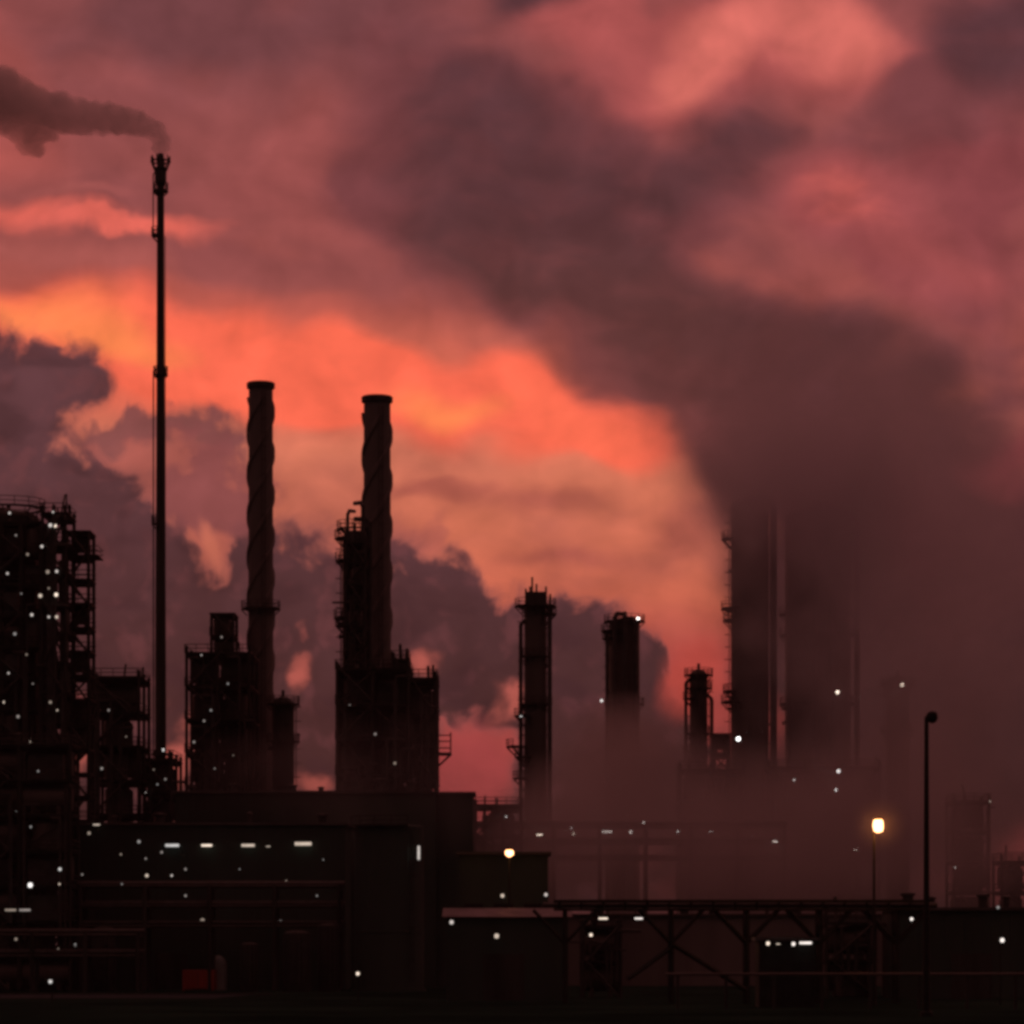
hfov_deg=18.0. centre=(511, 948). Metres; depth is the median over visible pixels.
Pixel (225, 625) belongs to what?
column
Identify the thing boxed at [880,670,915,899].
column
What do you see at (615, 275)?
sky
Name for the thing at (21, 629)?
lattice tower
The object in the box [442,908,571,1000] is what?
storage shed
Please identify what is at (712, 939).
storage shed
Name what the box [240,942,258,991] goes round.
storage tank
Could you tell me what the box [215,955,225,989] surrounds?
water tank
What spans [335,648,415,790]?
process unit
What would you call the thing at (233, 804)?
turbine hall
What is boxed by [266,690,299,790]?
column
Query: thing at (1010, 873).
process unit
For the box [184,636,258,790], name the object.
process unit
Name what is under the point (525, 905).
window
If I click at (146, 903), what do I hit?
pipe rack
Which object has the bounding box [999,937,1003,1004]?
lamp post
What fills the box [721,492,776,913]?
coke tower
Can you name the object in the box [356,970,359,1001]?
lamp post
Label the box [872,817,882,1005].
street lamp
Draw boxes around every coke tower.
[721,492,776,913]
[779,500,859,913]
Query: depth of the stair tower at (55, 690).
393.73 m
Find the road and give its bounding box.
[0,995,244,997]
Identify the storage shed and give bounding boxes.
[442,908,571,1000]
[568,911,881,985]
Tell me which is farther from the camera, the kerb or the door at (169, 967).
the door at (169, 967)
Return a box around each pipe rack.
[0,929,145,991]
[76,881,344,990]
[477,821,786,913]
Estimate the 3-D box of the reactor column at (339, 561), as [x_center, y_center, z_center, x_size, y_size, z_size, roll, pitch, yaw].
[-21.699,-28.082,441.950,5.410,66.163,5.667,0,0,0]
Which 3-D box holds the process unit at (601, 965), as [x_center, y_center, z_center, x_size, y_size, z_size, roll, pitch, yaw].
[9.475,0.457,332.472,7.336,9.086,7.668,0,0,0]
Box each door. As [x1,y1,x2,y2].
[155,953,186,988]
[191,972,205,987]
[483,954,523,1000]
[951,954,991,998]
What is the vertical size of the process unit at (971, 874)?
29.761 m
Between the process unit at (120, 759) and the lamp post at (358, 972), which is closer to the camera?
the lamp post at (358, 972)
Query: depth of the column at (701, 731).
534.82 m
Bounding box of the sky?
[0,0,1023,944]
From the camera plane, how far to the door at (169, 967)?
397.84 m
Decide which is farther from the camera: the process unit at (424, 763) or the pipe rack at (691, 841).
the pipe rack at (691, 841)
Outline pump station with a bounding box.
[878,891,1023,998]
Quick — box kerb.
[0,993,273,994]
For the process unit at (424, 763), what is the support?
on the ground
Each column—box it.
[0,495,45,988]
[209,613,238,784]
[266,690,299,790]
[333,501,372,781]
[506,577,556,901]
[600,611,644,913]
[683,663,713,911]
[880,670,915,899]
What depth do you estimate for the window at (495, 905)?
351.86 m
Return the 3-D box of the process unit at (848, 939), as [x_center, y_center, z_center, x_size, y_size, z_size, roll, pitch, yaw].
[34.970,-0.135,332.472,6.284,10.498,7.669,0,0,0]
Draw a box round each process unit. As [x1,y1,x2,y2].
[0,721,80,990]
[90,664,150,821]
[141,750,184,821]
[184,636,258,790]
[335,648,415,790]
[391,644,410,785]
[397,665,439,790]
[474,795,523,851]
[569,912,640,997]
[672,736,747,913]
[762,749,881,913]
[823,897,885,997]
[945,784,994,906]
[987,845,1023,906]
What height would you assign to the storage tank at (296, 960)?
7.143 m
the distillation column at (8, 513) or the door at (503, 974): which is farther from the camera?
the distillation column at (8, 513)
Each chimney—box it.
[241,380,280,790]
[361,394,392,737]
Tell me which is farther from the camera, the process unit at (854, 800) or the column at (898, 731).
the column at (898, 731)
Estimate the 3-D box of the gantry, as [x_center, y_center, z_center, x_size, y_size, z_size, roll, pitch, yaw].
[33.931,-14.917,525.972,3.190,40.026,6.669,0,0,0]
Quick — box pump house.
[456,852,550,907]
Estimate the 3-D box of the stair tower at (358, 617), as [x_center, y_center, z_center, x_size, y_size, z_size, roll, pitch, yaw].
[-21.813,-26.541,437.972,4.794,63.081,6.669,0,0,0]
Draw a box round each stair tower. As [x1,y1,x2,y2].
[35,494,76,988]
[332,521,367,781]
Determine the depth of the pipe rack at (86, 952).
372.35 m
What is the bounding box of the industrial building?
[350,815,425,990]
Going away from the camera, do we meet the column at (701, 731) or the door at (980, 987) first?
the door at (980, 987)
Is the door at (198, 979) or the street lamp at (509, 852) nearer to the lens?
the street lamp at (509, 852)
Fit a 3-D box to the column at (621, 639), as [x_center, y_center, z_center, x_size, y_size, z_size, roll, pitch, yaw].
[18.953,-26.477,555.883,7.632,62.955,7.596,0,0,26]
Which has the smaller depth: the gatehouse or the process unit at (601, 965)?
the gatehouse
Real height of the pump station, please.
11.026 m
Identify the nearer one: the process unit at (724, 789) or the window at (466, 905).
the window at (466, 905)
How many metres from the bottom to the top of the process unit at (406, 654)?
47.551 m
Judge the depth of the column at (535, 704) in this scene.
498.51 m
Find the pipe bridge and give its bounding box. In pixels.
[532,900,937,1003]
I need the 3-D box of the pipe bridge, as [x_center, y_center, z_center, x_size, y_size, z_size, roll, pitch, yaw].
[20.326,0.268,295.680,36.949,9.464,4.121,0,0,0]
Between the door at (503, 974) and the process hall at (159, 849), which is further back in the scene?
the process hall at (159, 849)
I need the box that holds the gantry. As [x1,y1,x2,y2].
[710,733,730,894]
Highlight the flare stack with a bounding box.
[150,153,170,798]
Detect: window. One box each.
[464,903,483,907]
[493,903,513,907]
[523,903,542,907]
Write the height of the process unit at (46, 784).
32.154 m
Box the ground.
[0,986,1023,1023]
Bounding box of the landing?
[437,714,451,767]
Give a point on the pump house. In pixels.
(483, 879)
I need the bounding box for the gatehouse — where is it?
[751,937,819,1006]
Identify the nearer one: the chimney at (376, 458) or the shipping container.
the shipping container
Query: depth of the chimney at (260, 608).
468.38 m
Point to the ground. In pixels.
(645, 1005)
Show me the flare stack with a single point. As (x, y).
(160, 369)
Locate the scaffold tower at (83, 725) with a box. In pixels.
[67,530,103,973]
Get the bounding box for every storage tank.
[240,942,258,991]
[282,930,310,991]
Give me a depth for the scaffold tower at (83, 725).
399.93 m
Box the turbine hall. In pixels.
[172,778,438,986]
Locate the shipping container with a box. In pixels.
[183,969,216,990]
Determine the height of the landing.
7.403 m
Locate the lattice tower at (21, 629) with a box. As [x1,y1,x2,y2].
[0,521,45,989]
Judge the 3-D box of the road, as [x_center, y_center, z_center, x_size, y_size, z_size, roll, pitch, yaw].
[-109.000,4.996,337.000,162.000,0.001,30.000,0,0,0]
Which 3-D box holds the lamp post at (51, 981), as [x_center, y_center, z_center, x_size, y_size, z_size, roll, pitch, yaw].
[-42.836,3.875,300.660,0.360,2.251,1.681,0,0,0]
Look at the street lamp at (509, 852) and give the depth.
344.90 m
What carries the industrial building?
on the ground
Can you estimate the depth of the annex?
420.00 m
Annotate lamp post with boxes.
[49,978,52,1001]
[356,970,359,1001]
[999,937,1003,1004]
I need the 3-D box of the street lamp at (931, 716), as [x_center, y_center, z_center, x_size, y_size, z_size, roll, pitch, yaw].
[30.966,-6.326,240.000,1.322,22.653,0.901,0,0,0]
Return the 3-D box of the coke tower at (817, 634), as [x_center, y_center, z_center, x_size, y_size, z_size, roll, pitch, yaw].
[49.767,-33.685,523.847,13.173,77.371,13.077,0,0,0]
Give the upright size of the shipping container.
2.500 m
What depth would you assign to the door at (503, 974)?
311.89 m
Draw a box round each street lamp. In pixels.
[505,847,512,907]
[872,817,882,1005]
[920,711,937,1015]
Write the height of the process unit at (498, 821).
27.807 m
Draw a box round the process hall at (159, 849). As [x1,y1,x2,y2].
[72,812,353,988]
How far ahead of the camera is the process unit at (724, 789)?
512.00 m
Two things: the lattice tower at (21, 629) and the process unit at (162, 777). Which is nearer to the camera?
the lattice tower at (21, 629)
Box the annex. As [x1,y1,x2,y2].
[436,792,475,986]

